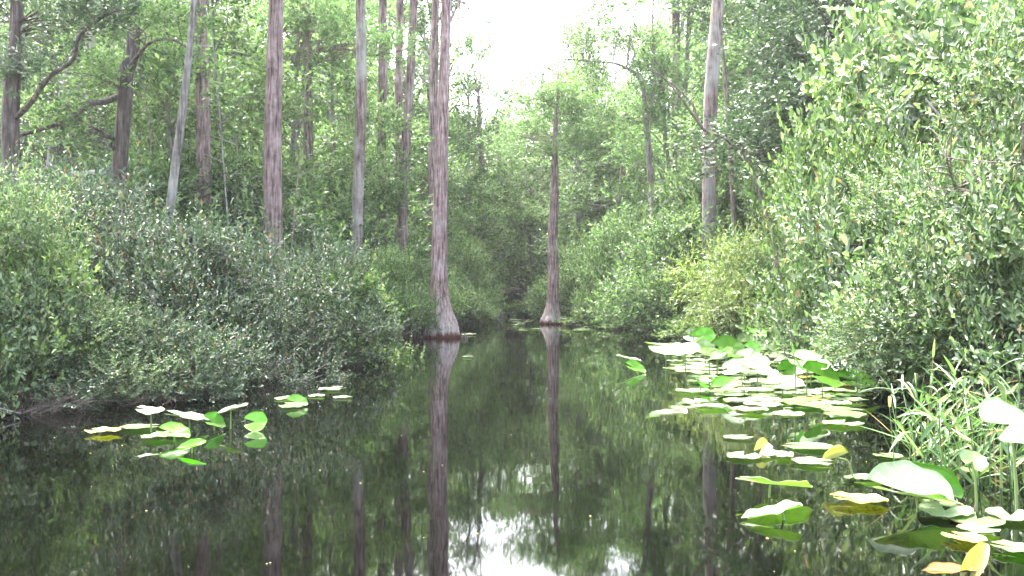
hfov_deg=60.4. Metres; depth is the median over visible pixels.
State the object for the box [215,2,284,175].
woodland tree
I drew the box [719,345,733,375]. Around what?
lily leaf
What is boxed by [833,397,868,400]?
lily pad
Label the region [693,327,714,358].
lily leaf
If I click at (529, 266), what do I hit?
shrub
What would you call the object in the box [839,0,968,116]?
tree
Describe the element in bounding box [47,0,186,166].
woodland tree
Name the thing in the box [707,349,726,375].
lily leaf
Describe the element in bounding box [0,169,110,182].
fallen log
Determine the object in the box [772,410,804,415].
lily pad
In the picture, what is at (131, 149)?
bush
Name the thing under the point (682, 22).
woodland tree
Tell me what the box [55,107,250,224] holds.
shrub
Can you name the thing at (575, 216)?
tree
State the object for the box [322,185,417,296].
shrub
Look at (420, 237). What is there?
bush
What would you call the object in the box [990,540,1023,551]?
lily pad
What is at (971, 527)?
lily pad
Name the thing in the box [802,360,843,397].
lily leaf
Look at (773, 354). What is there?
lily leaf
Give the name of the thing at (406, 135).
pine tree
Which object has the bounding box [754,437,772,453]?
lily leaf
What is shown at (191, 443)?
lily leaf
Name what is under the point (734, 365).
lily leaf
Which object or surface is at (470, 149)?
woodland tree
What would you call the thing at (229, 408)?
lily leaf
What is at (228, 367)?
shrub
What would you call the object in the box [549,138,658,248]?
woodland tree
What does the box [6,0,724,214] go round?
sky
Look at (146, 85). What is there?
woodland tree
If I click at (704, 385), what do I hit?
lily leaf
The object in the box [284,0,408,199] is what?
woodland tree
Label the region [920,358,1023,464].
sedge clump
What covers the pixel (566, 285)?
shrub
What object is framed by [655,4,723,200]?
woodland tree
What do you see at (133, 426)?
lily pad
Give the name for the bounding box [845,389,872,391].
lily pad
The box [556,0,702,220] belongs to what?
oak tree
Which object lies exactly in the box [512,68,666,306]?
woodland tree
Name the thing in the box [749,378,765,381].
lily pad
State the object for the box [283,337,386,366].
shrub
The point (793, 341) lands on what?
shrub
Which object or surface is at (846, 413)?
lily pad
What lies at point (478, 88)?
pine tree
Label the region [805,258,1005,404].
shrub
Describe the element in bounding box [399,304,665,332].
ground
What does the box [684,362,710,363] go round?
lily pad
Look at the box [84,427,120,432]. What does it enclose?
lily pad
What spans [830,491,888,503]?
lily pad
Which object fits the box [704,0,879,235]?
tree
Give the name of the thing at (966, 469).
lily pad
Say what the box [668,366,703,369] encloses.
lily pad
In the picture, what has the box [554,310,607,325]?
waterside plant
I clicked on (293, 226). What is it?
sapling
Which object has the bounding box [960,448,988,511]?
lily leaf
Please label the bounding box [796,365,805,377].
lily leaf
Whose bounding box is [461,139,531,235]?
woodland tree
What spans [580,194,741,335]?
shrub
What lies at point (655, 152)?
tree
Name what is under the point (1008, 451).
sedge clump
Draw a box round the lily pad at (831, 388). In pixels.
[815,387,845,391]
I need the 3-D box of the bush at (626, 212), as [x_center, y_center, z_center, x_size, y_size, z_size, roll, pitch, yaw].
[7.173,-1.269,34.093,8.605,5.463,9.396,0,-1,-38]
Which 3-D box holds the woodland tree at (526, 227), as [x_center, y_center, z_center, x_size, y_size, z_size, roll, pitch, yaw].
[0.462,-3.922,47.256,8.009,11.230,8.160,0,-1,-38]
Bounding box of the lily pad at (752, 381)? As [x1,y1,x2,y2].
[737,380,759,382]
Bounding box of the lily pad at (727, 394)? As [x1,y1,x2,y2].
[714,392,743,395]
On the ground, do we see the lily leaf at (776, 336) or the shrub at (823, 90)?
the shrub at (823, 90)
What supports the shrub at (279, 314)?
on the ground
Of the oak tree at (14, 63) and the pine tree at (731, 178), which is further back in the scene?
the pine tree at (731, 178)
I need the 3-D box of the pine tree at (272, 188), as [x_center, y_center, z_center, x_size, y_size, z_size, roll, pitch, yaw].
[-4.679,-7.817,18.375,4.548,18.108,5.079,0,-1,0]
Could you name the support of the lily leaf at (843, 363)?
on the water
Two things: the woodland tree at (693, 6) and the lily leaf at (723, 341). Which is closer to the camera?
the lily leaf at (723, 341)
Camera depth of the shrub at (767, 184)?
20.02 m
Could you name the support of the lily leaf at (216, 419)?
on the water
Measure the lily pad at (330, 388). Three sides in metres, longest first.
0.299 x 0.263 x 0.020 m
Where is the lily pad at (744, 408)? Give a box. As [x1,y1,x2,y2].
[732,406,768,410]
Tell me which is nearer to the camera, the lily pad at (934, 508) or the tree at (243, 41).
the lily pad at (934, 508)
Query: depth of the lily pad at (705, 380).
10.19 m
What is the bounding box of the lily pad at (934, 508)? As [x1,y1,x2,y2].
[918,500,973,516]
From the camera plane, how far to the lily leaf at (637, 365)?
11.48 m
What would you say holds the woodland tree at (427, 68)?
on the ground
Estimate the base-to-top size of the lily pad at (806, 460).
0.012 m
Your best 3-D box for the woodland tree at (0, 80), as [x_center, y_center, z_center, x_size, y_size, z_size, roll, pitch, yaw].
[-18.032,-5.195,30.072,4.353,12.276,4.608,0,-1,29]
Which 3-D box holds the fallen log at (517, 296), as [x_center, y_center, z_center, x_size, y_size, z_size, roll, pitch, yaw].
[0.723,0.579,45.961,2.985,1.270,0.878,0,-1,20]
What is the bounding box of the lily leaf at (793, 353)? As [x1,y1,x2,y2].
[790,342,803,397]
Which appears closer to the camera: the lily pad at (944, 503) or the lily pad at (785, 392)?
the lily pad at (944, 503)
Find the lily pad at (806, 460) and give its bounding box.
[791,457,832,464]
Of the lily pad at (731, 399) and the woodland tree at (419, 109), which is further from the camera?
the woodland tree at (419, 109)
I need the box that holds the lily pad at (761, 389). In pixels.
[738,387,773,391]
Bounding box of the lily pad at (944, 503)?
[923,499,963,506]
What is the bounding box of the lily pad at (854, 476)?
[844,475,862,478]
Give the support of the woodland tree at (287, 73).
on the ground
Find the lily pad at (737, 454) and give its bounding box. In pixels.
[727,451,761,458]
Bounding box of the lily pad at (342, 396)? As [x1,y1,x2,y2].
[333,395,351,397]
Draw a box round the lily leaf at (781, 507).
[741,500,802,519]
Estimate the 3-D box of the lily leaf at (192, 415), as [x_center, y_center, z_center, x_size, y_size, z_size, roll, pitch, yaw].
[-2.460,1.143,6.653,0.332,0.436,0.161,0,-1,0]
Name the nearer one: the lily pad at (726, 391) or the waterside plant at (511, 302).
the lily pad at (726, 391)
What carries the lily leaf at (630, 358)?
on the water
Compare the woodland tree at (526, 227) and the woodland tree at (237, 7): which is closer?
the woodland tree at (237, 7)
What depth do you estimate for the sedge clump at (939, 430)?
4.78 m
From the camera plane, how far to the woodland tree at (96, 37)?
26.33 m
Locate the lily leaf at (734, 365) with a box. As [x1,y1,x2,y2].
[720,359,745,388]
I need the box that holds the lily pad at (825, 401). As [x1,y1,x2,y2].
[819,399,851,404]
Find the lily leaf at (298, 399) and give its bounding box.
[285,394,307,405]
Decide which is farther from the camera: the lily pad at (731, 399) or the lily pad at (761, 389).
the lily pad at (761, 389)
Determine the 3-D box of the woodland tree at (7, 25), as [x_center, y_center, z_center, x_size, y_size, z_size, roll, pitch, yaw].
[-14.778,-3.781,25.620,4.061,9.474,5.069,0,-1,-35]
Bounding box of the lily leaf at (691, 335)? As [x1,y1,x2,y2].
[689,327,702,357]
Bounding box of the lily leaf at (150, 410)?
[135,405,164,431]
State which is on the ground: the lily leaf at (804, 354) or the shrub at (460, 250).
the shrub at (460, 250)
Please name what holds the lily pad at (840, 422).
on the water
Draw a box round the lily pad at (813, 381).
[802,380,821,382]
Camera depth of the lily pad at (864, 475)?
4.80 m
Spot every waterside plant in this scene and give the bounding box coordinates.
[500,301,542,316]
[505,299,523,314]
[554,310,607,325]
[560,306,584,322]
[594,318,644,329]
[629,311,690,337]
[651,316,698,341]
[686,314,722,335]
[714,319,772,343]
[737,322,783,347]
[760,325,781,354]
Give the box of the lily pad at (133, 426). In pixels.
[119,424,160,428]
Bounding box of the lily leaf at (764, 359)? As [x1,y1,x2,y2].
[753,356,770,378]
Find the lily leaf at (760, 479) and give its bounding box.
[735,476,812,497]
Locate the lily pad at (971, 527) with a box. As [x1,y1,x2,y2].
[956,523,1000,532]
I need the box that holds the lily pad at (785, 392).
[774,391,803,394]
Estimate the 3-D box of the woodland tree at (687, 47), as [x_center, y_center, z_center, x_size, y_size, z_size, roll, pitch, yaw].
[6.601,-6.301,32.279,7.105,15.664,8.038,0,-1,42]
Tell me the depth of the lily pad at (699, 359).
13.30 m
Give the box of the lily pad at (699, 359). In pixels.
[686,358,708,360]
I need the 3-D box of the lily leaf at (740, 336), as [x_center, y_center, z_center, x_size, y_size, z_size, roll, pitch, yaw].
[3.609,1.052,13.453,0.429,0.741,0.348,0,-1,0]
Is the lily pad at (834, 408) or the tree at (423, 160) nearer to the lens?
the lily pad at (834, 408)
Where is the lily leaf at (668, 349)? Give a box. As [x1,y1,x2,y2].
[646,342,686,379]
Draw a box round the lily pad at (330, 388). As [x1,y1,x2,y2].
[318,386,345,389]
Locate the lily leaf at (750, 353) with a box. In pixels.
[733,347,761,374]
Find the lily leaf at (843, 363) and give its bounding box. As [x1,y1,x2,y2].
[825,355,846,391]
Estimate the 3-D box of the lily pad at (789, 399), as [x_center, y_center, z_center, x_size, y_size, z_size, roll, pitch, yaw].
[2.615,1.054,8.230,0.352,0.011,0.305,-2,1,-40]
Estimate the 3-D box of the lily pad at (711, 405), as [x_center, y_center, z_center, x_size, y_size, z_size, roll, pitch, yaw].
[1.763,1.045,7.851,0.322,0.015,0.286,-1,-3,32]
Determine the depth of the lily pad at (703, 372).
11.32 m
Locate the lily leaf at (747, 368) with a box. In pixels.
[741,367,748,386]
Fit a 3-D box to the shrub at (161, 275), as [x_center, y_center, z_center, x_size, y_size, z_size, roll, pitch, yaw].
[-4.421,-0.062,10.138,3.633,3.424,3.669,0,-1,-7]
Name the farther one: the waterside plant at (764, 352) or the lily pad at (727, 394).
the waterside plant at (764, 352)
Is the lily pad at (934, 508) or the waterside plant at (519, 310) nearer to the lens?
the lily pad at (934, 508)
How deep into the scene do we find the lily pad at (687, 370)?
11.53 m
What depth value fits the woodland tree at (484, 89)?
42.74 m
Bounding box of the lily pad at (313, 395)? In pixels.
[308,394,324,396]
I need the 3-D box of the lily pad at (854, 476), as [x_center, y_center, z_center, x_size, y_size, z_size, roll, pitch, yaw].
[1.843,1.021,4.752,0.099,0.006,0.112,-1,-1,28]
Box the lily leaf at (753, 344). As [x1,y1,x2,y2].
[744,341,760,372]
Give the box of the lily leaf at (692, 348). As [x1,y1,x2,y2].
[670,342,699,375]
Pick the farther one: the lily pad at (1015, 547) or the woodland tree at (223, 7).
the woodland tree at (223, 7)
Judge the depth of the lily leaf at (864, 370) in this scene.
9.15 m
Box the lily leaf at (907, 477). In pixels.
[867,460,954,511]
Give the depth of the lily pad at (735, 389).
9.11 m
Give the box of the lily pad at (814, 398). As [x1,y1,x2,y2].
[793,396,832,400]
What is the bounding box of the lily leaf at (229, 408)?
[218,403,247,428]
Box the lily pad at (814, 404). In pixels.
[784,401,831,407]
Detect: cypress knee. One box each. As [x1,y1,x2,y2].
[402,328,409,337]
[410,326,417,336]
[416,320,425,336]
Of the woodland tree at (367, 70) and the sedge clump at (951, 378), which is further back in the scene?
the woodland tree at (367, 70)
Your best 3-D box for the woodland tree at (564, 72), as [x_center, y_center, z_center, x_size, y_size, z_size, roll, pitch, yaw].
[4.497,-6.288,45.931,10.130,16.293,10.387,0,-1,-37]
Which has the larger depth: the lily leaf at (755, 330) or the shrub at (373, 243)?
the shrub at (373, 243)
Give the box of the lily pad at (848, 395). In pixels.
[835,393,864,396]
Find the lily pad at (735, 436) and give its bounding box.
[723,435,752,438]
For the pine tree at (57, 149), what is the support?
on the ground
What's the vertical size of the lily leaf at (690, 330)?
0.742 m
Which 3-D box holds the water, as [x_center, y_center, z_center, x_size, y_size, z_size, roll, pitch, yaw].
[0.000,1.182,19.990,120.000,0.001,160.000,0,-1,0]
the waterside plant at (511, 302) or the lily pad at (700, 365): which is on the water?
the lily pad at (700, 365)
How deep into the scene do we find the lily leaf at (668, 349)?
10.41 m
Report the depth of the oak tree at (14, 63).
13.75 m
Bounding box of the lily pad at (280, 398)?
[274,396,288,399]
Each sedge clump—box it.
[857,372,967,465]
[878,365,961,444]
[892,355,1023,485]
[905,339,995,433]
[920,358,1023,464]
[943,374,1023,494]
[944,350,1023,449]
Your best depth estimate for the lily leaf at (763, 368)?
9.19 m
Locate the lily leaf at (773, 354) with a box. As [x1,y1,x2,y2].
[769,351,787,370]
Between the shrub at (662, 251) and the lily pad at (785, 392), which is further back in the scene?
the shrub at (662, 251)
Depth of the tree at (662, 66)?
29.48 m
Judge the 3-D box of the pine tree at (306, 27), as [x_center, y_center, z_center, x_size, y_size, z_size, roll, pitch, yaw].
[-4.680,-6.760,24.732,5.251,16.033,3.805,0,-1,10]
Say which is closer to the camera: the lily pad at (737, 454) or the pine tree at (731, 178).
the lily pad at (737, 454)
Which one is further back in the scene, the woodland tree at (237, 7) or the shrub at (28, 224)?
the woodland tree at (237, 7)
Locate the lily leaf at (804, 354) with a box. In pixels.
[788,349,829,394]
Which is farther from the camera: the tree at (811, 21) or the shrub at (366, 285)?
the tree at (811, 21)
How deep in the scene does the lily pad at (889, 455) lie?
5.44 m
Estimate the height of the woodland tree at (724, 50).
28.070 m
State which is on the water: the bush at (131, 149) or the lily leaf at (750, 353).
the lily leaf at (750, 353)
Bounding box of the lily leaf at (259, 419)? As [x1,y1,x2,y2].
[244,412,266,431]
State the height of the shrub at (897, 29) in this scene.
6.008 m
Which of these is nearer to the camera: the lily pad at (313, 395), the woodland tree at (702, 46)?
the lily pad at (313, 395)
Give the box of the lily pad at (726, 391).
[707,389,748,393]
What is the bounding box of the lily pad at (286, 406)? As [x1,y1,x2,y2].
[279,404,303,407]
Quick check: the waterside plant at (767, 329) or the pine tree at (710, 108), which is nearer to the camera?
the waterside plant at (767, 329)
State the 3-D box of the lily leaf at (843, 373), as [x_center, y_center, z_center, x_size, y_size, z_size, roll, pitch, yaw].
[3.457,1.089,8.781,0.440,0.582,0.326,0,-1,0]
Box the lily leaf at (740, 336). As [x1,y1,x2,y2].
[736,333,756,346]
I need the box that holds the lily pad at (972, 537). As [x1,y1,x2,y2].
[941,531,987,542]
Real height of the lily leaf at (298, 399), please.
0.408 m
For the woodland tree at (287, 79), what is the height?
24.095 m
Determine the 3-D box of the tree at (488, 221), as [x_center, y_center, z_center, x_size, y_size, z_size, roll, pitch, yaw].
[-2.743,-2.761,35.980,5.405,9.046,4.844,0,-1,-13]
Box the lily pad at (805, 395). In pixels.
[789,393,811,396]
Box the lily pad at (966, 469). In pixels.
[961,467,988,471]
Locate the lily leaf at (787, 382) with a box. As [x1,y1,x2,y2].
[764,374,804,395]
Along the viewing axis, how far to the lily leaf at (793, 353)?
8.45 m
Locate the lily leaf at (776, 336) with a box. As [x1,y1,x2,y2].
[770,333,785,345]
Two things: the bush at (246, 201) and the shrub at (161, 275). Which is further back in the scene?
the bush at (246, 201)
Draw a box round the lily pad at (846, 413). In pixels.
[823,410,866,417]
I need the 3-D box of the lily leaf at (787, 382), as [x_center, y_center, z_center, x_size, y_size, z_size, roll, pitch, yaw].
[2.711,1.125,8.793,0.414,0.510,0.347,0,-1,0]
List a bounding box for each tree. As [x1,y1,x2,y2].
[0,0,36,174]
[0,0,76,167]
[0,0,131,195]
[0,0,155,185]
[0,0,163,169]
[0,0,186,181]
[0,0,223,214]
[0,2,82,185]
[45,20,85,172]
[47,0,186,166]
[64,0,286,239]
[78,0,342,249]
[82,0,95,159]
[84,0,253,175]
[105,0,226,162]
[110,0,261,180]
[133,0,266,177]
[135,0,341,171]
[165,0,196,222]
[194,0,211,218]
[211,0,391,219]
[212,1,392,209]
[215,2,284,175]
[220,1,336,152]
[242,0,434,179]
[259,55,334,165]
[260,27,435,265]
[262,0,283,267]
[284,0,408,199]
[285,0,388,207]
[285,0,419,230]
[317,0,461,184]
[326,38,425,235]
[336,0,523,255]
[351,0,366,255]
[372,113,479,296]
[377,0,386,247]
[377,5,464,120]
[386,114,514,281]
[394,0,403,256]
[397,0,417,258]
[405,51,471,219]
[408,105,548,283]
[416,59,541,298]
[418,155,527,289]
[424,0,475,337]
[428,0,439,264]
[450,3,503,277]
[452,113,559,233]
[461,115,572,290]
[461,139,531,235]
[473,53,628,323]
[478,99,574,220]
[482,114,530,315]
[494,6,657,285]
[507,111,613,216]
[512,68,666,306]
[512,129,592,258]
[538,154,614,273]
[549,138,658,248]
[550,92,657,247]
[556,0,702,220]
[559,85,673,287]
[582,0,779,315]
[599,36,702,232]
[604,29,723,205]
[607,0,769,197]
[623,10,701,179]
[641,0,770,176]
[647,21,790,266]
[649,0,680,186]
[649,68,782,269]
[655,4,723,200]
[656,40,731,195]
[659,0,820,182]
[671,0,812,203]
[686,0,911,277]
[696,0,775,103]
[701,0,723,305]
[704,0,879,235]
[717,0,736,248]
[718,0,868,181]
[723,0,863,181]
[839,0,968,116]
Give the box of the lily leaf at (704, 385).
[695,375,709,389]
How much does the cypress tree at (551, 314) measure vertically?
10.374 m
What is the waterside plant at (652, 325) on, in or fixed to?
in the water
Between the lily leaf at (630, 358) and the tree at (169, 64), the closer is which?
the lily leaf at (630, 358)
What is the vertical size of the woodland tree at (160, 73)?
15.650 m
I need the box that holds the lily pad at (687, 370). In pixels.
[675,369,700,371]
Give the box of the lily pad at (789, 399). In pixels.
[775,398,810,402]
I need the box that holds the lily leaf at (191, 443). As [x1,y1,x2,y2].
[177,439,205,452]
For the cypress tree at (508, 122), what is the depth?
44.96 m
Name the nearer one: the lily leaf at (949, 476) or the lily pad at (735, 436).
the lily leaf at (949, 476)
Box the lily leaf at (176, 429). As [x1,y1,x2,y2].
[156,422,190,441]
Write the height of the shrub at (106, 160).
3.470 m
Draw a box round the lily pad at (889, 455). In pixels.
[872,453,903,458]
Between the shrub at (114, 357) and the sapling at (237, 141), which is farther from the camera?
the sapling at (237, 141)
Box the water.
[0,315,1023,575]
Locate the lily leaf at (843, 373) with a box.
[838,367,878,393]
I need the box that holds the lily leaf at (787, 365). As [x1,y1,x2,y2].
[777,360,796,375]
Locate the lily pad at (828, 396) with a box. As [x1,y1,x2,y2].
[811,394,835,397]
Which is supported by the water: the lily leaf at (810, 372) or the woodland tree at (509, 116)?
the lily leaf at (810, 372)
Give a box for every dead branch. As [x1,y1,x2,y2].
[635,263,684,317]
[756,212,805,308]
[905,85,1023,234]
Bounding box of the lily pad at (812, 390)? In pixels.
[796,389,820,391]
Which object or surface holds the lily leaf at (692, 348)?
on the water
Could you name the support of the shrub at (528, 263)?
on the ground
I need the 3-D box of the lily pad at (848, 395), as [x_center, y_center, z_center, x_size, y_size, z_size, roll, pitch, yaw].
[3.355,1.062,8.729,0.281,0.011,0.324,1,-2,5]
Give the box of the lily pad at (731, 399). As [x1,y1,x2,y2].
[725,398,761,401]
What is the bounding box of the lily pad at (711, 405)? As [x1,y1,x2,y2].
[690,403,727,407]
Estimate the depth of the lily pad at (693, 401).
8.24 m
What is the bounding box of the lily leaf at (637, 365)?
[625,359,645,372]
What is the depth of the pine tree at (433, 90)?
29.94 m
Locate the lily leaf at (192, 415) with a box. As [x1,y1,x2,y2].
[166,410,207,427]
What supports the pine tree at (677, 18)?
on the ground
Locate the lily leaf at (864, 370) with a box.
[855,357,867,372]
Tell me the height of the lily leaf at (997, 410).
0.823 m
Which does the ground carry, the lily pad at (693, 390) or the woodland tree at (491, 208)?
the woodland tree at (491, 208)
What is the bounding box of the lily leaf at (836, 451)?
[823,444,853,479]
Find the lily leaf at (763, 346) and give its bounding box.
[754,339,775,349]
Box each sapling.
[136,44,193,192]
[183,0,230,219]
[205,114,263,222]
[207,11,263,157]
[231,40,335,259]
[289,123,331,215]
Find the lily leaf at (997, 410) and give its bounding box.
[979,397,1023,511]
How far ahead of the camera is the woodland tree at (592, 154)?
41.71 m
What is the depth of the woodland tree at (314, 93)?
40.88 m
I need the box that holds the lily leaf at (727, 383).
[711,376,738,392]
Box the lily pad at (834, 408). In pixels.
[819,406,864,412]
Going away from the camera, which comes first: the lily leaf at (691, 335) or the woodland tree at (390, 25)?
the lily leaf at (691, 335)
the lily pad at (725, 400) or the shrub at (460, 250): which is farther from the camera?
the shrub at (460, 250)
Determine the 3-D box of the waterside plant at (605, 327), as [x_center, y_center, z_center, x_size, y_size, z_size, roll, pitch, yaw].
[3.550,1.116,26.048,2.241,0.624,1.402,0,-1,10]
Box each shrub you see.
[0,111,119,421]
[0,140,217,288]
[0,141,267,279]
[0,177,131,417]
[0,272,204,410]
[0,363,119,415]
[1,153,92,201]
[9,174,221,343]
[11,133,297,374]
[44,352,219,406]
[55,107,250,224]
[59,260,288,402]
[103,193,365,373]
[157,160,376,271]
[177,194,409,364]
[195,290,357,385]
[236,343,300,384]
[261,247,426,366]
[271,319,402,365]
[277,230,400,322]
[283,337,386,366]
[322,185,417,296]
[365,236,441,338]
[377,245,470,326]
[408,261,499,326]
[447,224,510,322]
[474,235,527,263]
[489,258,542,300]
[504,201,547,291]
[512,244,546,285]
[521,220,618,322]
[565,197,661,328]
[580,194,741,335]
[603,135,809,321]
[651,206,795,346]
[694,140,792,322]
[723,235,789,332]
[736,38,1017,390]
[742,0,1003,326]
[742,82,869,353]
[772,75,960,391]
[776,237,879,372]
[796,0,1023,406]
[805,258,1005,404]
[812,82,1023,411]
[815,222,983,401]
[829,0,1023,427]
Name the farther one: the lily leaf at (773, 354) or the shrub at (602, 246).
the shrub at (602, 246)
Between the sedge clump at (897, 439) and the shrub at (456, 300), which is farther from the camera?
the shrub at (456, 300)
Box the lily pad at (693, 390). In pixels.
[675,388,708,391]
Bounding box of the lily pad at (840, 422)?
[822,420,863,425]
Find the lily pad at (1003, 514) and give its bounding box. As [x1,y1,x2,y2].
[984,506,1023,520]
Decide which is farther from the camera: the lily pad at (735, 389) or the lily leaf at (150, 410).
the lily pad at (735, 389)
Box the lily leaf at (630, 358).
[616,354,641,361]
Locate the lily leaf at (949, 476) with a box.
[911,461,963,500]
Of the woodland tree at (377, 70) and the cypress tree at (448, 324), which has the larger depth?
the woodland tree at (377, 70)
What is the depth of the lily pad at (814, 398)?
8.41 m
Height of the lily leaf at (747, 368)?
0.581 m
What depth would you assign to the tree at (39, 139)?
19.15 m
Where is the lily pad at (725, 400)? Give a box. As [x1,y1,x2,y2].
[723,397,753,401]
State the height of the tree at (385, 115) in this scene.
9.329 m
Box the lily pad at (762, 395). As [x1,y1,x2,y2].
[752,393,774,396]
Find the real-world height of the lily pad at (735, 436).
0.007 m
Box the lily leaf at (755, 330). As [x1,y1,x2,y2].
[748,328,766,336]
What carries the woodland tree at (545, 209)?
on the ground
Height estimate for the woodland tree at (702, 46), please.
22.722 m
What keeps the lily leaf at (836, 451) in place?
on the water
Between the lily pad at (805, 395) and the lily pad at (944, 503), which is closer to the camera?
the lily pad at (944, 503)
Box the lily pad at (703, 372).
[691,371,719,374]
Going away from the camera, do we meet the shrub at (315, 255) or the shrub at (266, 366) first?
the shrub at (266, 366)
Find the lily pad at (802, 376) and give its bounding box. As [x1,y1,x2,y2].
[794,375,813,377]
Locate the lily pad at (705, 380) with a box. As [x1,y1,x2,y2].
[687,378,711,382]
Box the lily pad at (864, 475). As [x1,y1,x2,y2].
[854,473,868,478]
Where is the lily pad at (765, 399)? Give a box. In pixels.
[751,396,779,400]
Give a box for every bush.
[88,139,229,208]
[98,133,376,276]
[158,140,431,326]
[321,202,468,287]
[584,196,670,270]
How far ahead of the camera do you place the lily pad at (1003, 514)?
3.96 m
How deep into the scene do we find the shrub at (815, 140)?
14.50 m
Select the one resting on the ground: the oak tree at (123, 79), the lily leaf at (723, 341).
the oak tree at (123, 79)
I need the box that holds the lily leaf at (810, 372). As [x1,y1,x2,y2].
[797,359,812,385]
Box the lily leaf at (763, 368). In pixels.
[739,360,777,391]
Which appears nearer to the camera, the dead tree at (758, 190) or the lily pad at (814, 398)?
the lily pad at (814, 398)
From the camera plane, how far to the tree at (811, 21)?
23.90 m
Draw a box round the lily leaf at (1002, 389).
[994,379,1021,487]
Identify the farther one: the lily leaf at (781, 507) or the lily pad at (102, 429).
the lily pad at (102, 429)
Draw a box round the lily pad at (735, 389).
[717,388,748,392]
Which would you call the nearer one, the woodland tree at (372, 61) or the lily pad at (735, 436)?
the lily pad at (735, 436)
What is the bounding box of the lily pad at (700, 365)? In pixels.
[689,364,718,366]
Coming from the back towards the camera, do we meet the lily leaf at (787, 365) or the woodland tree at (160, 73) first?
the woodland tree at (160, 73)
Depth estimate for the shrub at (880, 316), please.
7.56 m
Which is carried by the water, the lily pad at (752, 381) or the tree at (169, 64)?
the lily pad at (752, 381)
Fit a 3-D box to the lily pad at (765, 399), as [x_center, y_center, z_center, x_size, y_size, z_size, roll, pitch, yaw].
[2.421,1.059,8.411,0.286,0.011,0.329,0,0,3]
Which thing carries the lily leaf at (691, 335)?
on the water
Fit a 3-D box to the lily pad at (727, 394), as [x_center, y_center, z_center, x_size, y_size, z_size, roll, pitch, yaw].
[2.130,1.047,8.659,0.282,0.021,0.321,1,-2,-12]
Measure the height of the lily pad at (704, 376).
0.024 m
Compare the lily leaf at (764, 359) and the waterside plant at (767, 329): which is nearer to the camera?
the lily leaf at (764, 359)
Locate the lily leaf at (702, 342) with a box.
[696,339,714,365]
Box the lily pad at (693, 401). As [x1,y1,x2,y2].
[682,398,707,402]
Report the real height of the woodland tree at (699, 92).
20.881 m
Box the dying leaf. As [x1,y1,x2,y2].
[921,542,989,575]
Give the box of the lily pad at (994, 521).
[949,512,1005,526]
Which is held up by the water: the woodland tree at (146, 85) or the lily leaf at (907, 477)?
the lily leaf at (907, 477)
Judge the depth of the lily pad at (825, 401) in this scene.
8.10 m
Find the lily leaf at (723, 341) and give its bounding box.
[710,335,743,369]
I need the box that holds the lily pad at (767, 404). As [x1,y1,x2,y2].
[743,401,783,406]
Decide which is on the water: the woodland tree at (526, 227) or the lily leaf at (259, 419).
the lily leaf at (259, 419)
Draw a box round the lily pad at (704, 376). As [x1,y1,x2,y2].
[689,374,718,378]
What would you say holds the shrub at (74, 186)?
on the ground
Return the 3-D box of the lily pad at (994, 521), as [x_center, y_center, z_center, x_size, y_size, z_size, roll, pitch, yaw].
[2.061,1.022,3.893,0.216,0.008,0.249,-1,-1,42]
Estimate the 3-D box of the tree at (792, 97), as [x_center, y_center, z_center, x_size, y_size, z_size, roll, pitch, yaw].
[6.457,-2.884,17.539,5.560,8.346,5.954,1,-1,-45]
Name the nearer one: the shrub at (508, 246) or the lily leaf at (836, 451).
the lily leaf at (836, 451)
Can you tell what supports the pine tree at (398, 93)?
on the ground
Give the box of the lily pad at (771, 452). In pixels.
[760,449,793,456]
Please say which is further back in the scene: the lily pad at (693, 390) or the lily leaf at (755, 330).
the lily leaf at (755, 330)
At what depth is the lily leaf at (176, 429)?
6.06 m
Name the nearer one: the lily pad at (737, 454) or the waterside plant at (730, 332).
the lily pad at (737, 454)
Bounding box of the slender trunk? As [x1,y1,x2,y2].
[563,160,576,309]
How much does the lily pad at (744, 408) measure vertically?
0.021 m
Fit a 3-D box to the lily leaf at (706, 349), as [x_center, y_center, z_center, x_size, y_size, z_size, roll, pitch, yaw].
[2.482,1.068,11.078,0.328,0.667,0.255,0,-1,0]
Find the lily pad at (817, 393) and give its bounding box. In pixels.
[798,392,824,394]
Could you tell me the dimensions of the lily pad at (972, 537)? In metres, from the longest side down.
0.176 x 0.156 x 0.009 m
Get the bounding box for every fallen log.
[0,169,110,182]
[504,287,533,302]
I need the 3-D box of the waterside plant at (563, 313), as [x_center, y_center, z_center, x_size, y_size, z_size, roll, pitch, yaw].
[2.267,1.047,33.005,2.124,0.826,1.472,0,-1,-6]
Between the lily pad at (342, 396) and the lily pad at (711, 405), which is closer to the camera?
the lily pad at (711, 405)
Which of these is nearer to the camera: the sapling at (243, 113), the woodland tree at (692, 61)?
the sapling at (243, 113)
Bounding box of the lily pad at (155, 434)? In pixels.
[140,431,168,437]
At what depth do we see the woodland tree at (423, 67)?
70.60 m
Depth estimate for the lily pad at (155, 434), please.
6.16 m
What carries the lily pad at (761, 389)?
on the water
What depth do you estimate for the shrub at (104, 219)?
9.94 m
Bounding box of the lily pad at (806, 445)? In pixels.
[781,441,832,449]
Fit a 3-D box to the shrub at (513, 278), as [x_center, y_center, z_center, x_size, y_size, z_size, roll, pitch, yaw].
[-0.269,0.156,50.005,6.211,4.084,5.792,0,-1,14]
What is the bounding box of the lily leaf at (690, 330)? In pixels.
[683,327,695,340]
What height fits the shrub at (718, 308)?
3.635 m
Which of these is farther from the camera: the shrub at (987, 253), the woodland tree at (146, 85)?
the woodland tree at (146, 85)
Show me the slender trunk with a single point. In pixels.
(566, 227)
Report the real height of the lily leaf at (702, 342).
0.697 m
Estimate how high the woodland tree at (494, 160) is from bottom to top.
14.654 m
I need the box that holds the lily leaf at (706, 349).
[700,346,716,374]
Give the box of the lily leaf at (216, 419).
[204,412,225,430]

